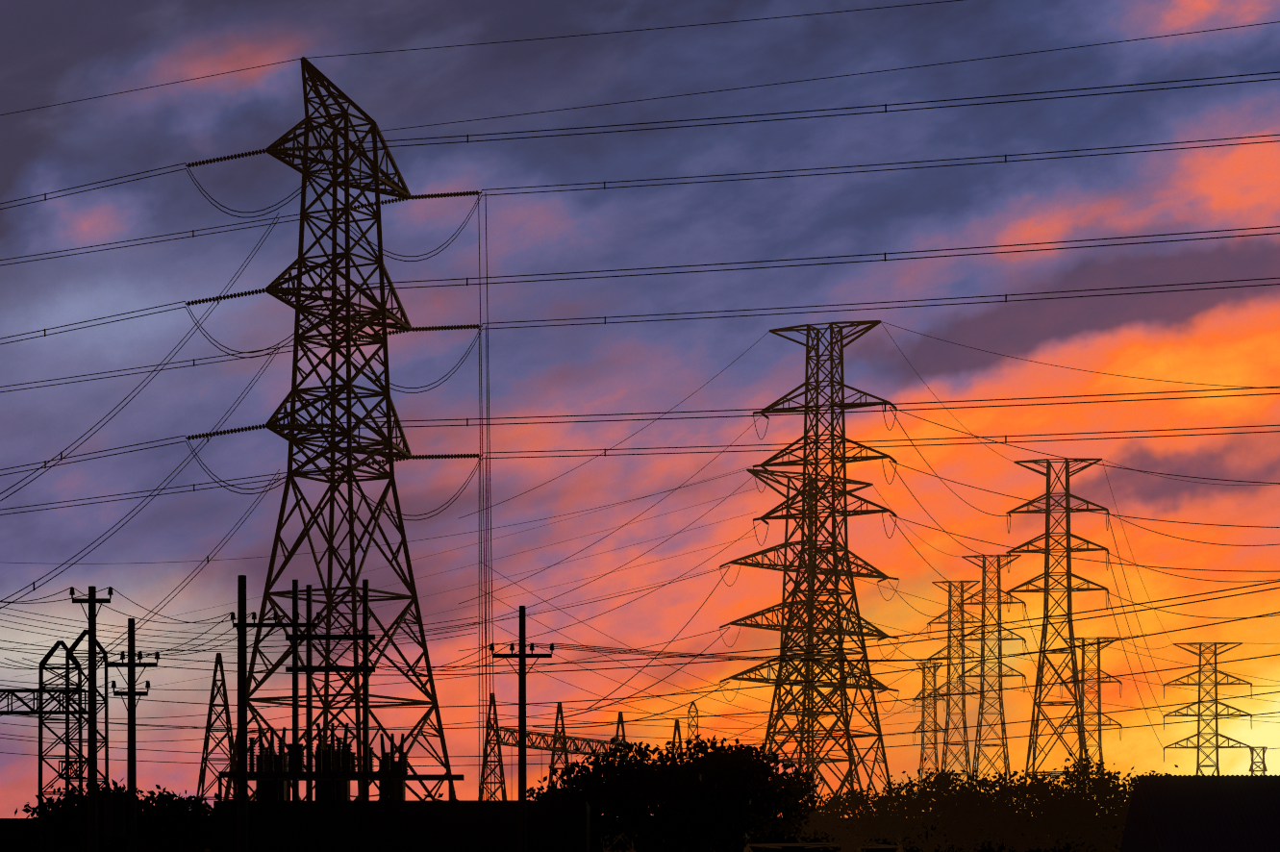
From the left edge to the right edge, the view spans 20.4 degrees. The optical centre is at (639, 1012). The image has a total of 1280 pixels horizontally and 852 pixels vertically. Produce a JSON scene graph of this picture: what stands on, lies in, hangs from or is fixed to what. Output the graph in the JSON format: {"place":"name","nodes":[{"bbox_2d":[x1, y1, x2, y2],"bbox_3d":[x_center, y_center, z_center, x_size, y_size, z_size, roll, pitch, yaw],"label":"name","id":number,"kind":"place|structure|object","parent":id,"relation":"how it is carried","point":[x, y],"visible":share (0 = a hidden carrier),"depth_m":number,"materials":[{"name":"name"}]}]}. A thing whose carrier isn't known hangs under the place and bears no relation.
{"place":"outdoors","nodes":[
{"label":"outdoors","id":0,"kind":"place"},
{"bbox_2d":[0,688,87,714],"bbox_3d":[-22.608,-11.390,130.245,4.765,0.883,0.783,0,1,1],"label":"lattice beam","id":1,"kind":"structure","parent":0,"point":[12,691],"depth_m":129.86,"materials":[{"name":"black metal"}]},
{"bbox_2d":[58,760,87,779],"bbox_3d":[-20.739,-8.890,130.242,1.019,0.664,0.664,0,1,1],"label":"lattice beam","id":2,"kind":"structure","parent":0,"point":[76,774],"depth_m":129.92,"materials":[{"name":"black metal"}]},
{"bbox_2d":[72,598,110,627],"bbox_3d":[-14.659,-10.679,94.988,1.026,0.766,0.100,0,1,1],"label":"pole arms","id":3,"kind":"object","parent":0,"point":[90,600],"visible":0.93,"depth_m":94.94},
{"bbox_2d":[69,587,113,599],"bbox_3d":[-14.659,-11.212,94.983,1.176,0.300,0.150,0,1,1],"label":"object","id":4,"kind":"object","parent":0,"point":[72,592],"visible":0.9,"depth_m":94.94,"materials":[{"name":"black ceramic"}]},
{"bbox_2d":[14,778,176,851],"bbox_3d":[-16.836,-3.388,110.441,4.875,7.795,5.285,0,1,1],"label":"tree","id":5,"kind":"object","parent":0,"point":[70,811],"depth_m":109.53,"materials":[{"name":"black plant"}]},
{"bbox_2d":[102,652,159,798],"bbox_3d":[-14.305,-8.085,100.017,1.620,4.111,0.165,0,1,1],"label":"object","id":6,"kind":"object","parent":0,"point":[122,658],"visible":0.9,"depth_m":99.96,"materials":[{"name":"black ceramic"}]},
{"bbox_2d":[126,618,136,851],"bbox_3d":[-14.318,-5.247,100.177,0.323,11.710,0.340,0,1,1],"label":"pole","id":7,"kind":"object","parent":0,"point":[131,794],"visible":0.91,"depth_m":100.06,"materials":[{"name":"metal"}]},
{"bbox_2d":[136,784,219,851],"bbox_3d":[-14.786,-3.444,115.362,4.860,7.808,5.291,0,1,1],"label":"tree","id":8,"kind":"object","parent":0,"point":[190,813],"depth_m":114.25,"materials":[{"name":"black plant"}]},
{"bbox_2d":[232,623,318,651],"bbox_3d":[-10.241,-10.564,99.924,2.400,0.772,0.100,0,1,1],"label":"pole arms","id":9,"kind":"object","parent":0,"point":[259,625],"visible":0.93,"depth_m":99.88},
{"bbox_2d":[230,612,321,623],"bbox_3d":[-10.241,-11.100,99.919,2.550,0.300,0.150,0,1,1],"label":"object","id":10,"kind":"object","parent":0,"point":[275,616],"visible":0.77,"depth_m":99.88,"materials":[{"name":"black ceramic"}]},
{"bbox_2d":[248,739,352,771],"bbox_3d":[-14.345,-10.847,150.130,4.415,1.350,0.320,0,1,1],"label":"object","id":11,"kind":"object","parent":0,"point":[310,758],"visible":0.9,"depth_m":150.04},
{"bbox_2d":[263,749,408,773],"bbox_3d":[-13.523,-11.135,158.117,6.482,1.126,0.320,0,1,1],"label":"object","id":12,"kind":"object","parent":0,"point":[388,765],"visible":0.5,"depth_m":158.02,"materials":[{"name":"black ceramic"}]},
{"bbox_2d":[213,800,590,851],"bbox_3d":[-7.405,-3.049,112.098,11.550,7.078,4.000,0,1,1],"label":"shed","id":13,"kind":"structure","parent":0,"point":[394,826],"depth_m":110.07,"materials":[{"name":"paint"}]},
{"bbox_2d":[388,791,457,800],"bbox_3d":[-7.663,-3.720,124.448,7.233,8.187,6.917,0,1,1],"label":"tree","id":14,"kind":"object","parent":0,"point":[430,795],"depth_m":125.61,"materials":[{"name":"black plant"}]},
{"bbox_2d":[492,653,552,679],"bbox_3d":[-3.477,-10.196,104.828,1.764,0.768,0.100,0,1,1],"label":"pole arms","id":15,"kind":"object","parent":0,"point":[538,656],"visible":0.98,"depth_m":104.78},
{"bbox_2d":[489,643,554,653],"bbox_3d":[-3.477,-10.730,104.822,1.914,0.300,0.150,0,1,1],"label":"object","id":16,"kind":"object","parent":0,"point":[512,648],"visible":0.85,"depth_m":104.78,"materials":[{"name":"black ceramic"}]},
{"bbox_2d":[527,765,644,840],"bbox_3d":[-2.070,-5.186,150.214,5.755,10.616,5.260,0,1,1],"label":"tree","id":17,"kind":"object","parent":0,"point":[545,795],"depth_m":149.58,"materials":[{"name":"black plant"}]},
{"bbox_2d":[602,711,637,851],"bbox_3d":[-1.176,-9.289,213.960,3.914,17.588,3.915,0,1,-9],"label":"gantry column","id":18,"kind":"structure","parent":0,"point":[620,718],"depth_m":213.69,"materials":[{"name":"metal"}]},
{"bbox_2d":[487,727,635,758],"bbox_3d":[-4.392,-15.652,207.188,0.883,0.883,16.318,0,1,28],"label":"gantry beam","id":19,"kind":"structure","parent":18,"relation":"attached to","point":[512,732],"depth_m":205.83,"materials":[{"name":"metal"}]},
{"bbox_2d":[0,0,1279,818],"label":"sky","id":20,"kind":"structure","parent":0,"point":[53,52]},
{"bbox_2d":[663,719,683,842],"bbox_3d":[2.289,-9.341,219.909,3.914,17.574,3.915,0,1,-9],"label":"gantry column","id":21,"kind":"structure","parent":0,"point":[676,726],"depth_m":219.68,"materials":[{"name":"metal"}]},
{"bbox_2d":[537,733,812,851],"bbox_3d":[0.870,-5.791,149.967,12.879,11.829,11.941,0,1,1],"label":"tree","id":22,"kind":"object","parent":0,"point":[729,798],"depth_m":147.43,"materials":[{"name":"black plant"}]},
{"bbox_2d":[676,746,827,851],"bbox_3d":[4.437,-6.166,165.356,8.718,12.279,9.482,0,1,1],"label":"tree","id":23,"kind":"object","parent":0,"point":[779,781],"depth_m":164.01,"materials":[{"name":"black plant"}]},
{"bbox_2d":[784,784,928,851],"bbox_3d":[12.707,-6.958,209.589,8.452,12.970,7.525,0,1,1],"label":"tree","id":24,"kind":"object","parent":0,"point":[818,825],"depth_m":208.65,"materials":[{"name":"black plant"}]},
{"bbox_2d":[836,756,1018,851],"bbox_3d":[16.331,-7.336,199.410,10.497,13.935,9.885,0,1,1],"label":"tree","id":25,"kind":"object","parent":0,"point":[921,800],"depth_m":198.31,"materials":[{"name":"black plant"}]},
{"bbox_2d":[924,766,1108,851],"bbox_3d":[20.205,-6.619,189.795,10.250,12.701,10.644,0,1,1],"label":"tree","id":26,"kind":"object","parent":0,"point":[990,808],"depth_m":188.07,"materials":[{"name":"black plant"}]},
{"bbox_2d":[1010,748,1178,851],"bbox_3d":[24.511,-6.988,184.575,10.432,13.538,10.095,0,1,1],"label":"tree","id":27,"kind":"object","parent":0,"point":[1110,797],"depth_m":182.74,"materials":[{"name":"black plant"}]},
{"bbox_2d":[1119,774,1279,851],"bbox_3d":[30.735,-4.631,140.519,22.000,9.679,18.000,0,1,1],"label":"roof","id":28,"kind":"structure","parent":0,"point":[1214,814],"depth_m":138.11,"materials":[{"name":"metal"}]},
{"bbox_2d":[1248,746,1267,776],"bbox_3d":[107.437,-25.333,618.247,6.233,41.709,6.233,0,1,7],"label":"tower","id":29,"kind":"structure","parent":0,"point":[1263,769],"depth_m":617.12,"materials":[{"name":"metal"}]},
{"label":"ground","id":30,"kind":"structure","parent":0,"visible":0},
{"bbox_2d":[37,640,83,851],"bbox_3d":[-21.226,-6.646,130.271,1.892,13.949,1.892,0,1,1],"label":"lattice","id":31,"kind":"object","parent":30,"relation":"on","point":[45,660],"visible":0.77,"depth_m":129.57,"materials":[{"name":"metal"}]},
{"bbox_2d":[65,629,108,851],"bbox_3d":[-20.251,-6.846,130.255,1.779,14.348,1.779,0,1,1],"label":"lattice","id":32,"kind":"object","parent":30,"relation":"on","point":[72,648],"visible":0.6,"depth_m":129.56,"materials":[{"name":"metal"}]},
{"bbox_2d":[87,585,98,851],"bbox_3d":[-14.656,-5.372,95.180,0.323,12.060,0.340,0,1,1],"label":"pole","id":33,"kind":"object","parent":30,"relation":"on","point":[92,834],"visible":1,"depth_m":95.06,"materials":[{"name":"concrete"}]},
{"bbox_2d":[103,662,157,837],"bbox_3d":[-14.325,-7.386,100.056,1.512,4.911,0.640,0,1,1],"label":"pole arms","id":34,"kind":"object","parent":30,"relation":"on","point":[115,824],"visible":1,"depth_m":99.90},
{"bbox_2d":[0,0,1279,842],"bbox_3d":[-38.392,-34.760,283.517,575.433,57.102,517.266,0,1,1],"label":"conductors","id":35,"kind":"object","parent":34,"relation":"attached to","point":[485,646],"visible":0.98,"depth_m":170.82,"materials":[{"name":"grey"}]},
{"bbox_2d":[190,652,236,851],"bbox_3d":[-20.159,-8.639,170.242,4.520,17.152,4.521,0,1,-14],"label":"lattice","id":36,"kind":"object","parent":30,"relation":"on","point":[208,732],"visible":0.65,"depth_m":169.95,"materials":[{"name":"metal"}]},
{"bbox_2d":[236,575,248,851],"bbox_3d":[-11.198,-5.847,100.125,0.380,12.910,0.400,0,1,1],"label":"pole","id":37,"kind":"object","parent":30,"relation":"on","point":[241,797],"visible":1,"depth_m":99.98,"materials":[{"name":"concrete"}]},
{"bbox_2d":[305,584,312,800],"bbox_3d":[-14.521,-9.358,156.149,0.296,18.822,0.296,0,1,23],"label":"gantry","id":38,"kind":"object","parent":30,"relation":"on","point":[309,679],"visible":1,"depth_m":156.00,"materials":[{"name":"metal"}]},
{"bbox_2d":[218,737,407,801],"bbox_3d":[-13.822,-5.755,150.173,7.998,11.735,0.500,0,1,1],"label":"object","id":39,"kind":"object","parent":30,"relation":"on","point":[333,775],"visible":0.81,"depth_m":149.91,"materials":[{"name":"metal"}]},
{"bbox_2d":[285,578,375,800],"bbox_3d":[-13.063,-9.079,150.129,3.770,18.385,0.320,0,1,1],"label":"gantry","id":40,"kind":"object","parent":30,"relation":"on","point":[295,669],"visible":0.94,"depth_m":149.98,"materials":[{"name":"metal"}]},
{"bbox_2d":[255,723,405,801],"bbox_3d":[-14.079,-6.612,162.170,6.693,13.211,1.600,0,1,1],"label":"equipment tanks","id":41,"kind":"object","parent":30,"relation":"on","point":[264,790],"visible":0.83,"depth_m":161.37,"materials":[{"name":"metal"}]},
{"bbox_2d":[223,56,455,801],"bbox_3d":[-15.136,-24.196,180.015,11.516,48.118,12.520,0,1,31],"label":"tower","id":42,"kind":"structure","parent":30,"relation":"on","point":[299,307],"depth_m":179.33,"materials":[{"name":"metal"}]},
{"bbox_2d":[232,747,464,801],"bbox_3d":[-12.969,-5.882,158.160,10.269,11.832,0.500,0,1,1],"label":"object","id":43,"kind":"object","parent":30,"relation":"on","point":[449,778],"visible":0.58,"depth_m":157.97,"materials":[{"name":"metal"}]},
{"bbox_2d":[477,692,506,800],"bbox_3d":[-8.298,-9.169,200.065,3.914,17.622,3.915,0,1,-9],"label":"gantry column","id":44,"kind":"structure","parent":30,"relation":"on","point":[499,761],"depth_m":199.77,"materials":[{"name":"metal"}]},
{"bbox_2d":[517,605,527,851],"bbox_3d":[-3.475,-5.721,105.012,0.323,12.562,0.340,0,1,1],"label":"pole","id":45,"kind":"object","parent":30,"relation":"on","point":[522,816],"visible":1,"depth_m":104.89,"materials":[{"name":"concrete"}]},
{"bbox_2d":[548,702,569,789],"bbox_3d":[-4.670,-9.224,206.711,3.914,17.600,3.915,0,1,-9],"label":"gantry column","id":46,"kind":"structure","parent":30,"relation":"on","point":[561,715],"depth_m":206.45,"materials":[{"name":"metal"}]},
{"bbox_2d":[687,702,698,759],"bbox_3d":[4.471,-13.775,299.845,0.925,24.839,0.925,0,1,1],"label":"mast","id":47,"kind":"object","parent":30,"relation":"on","point":[690,711],"visible":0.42,"depth_m":299.34,"materials":[{"name":"metal"}]},
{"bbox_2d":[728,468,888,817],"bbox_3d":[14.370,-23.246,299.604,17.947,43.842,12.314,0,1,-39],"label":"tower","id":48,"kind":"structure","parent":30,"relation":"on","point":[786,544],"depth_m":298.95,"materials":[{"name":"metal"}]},
{"bbox_2d":[743,320,903,851],"bbox_3d":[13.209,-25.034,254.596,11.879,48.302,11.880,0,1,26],"label":"tower","id":49,"kind":"structure","parent":30,"relation":"on","point":[841,460],"depth_m":254.13,"materials":[{"name":"metal"}]},
{"bbox_2d":[913,662,944,816],"bbox_3d":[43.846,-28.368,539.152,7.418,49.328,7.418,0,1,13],"label":"tower","id":50,"kind":"structure","parent":30,"relation":"on","point":[923,716],"depth_m":538.32,"materials":[{"name":"metal"}]},
{"bbox_2d":[928,580,981,788],"bbox_3d":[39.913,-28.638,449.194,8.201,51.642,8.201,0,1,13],"label":"tower","id":51,"kind":"structure","parent":30,"relation":"on","point":[962,621],"depth_m":448.56,"materials":[{"name":"metal"}]},
{"bbox_2d":[958,554,1024,805],"bbox_3d":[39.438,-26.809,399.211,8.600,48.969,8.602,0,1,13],"label":"tower","id":52,"kind":"structure","parent":30,"relation":"on","point":[982,639],"depth_m":398.66,"materials":[{"name":"metal"}]},
{"bbox_2d":[1008,457,1106,812],"bbox_3d":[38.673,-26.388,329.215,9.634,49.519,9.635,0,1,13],"label":"tower","id":53,"kind":"structure","parent":30,"relation":"on","point":[1068,549],"depth_m":328.58,"materials":[{"name":"metal"}]},
{"bbox_2d":[185,144,1252,751],"bbox_3d":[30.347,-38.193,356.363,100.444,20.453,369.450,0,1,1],"label":"insulators","id":54,"kind":"object","parent":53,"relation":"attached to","point":[326,288],"visible":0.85,"depth_m":182.99,"materials":[{"name":"brown"}]},
{"bbox_2d":[1061,636,1120,812],"bbox_3d":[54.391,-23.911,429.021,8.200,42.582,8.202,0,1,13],"label":"tower","id":55,"kind":"structure","parent":30,"relation":"on","point":[1099,682],"depth_m":428.05,"materials":[{"name":"metal"}]},
{"bbox_2d":[1164,642,1252,776],"bbox_3d":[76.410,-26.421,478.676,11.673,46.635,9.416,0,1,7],"label":"tower","id":56,"kind":"structure","parent":30,"relation":"on","point":[1199,715],"depth_m":477.69,"materials":[{"name":"metal"}]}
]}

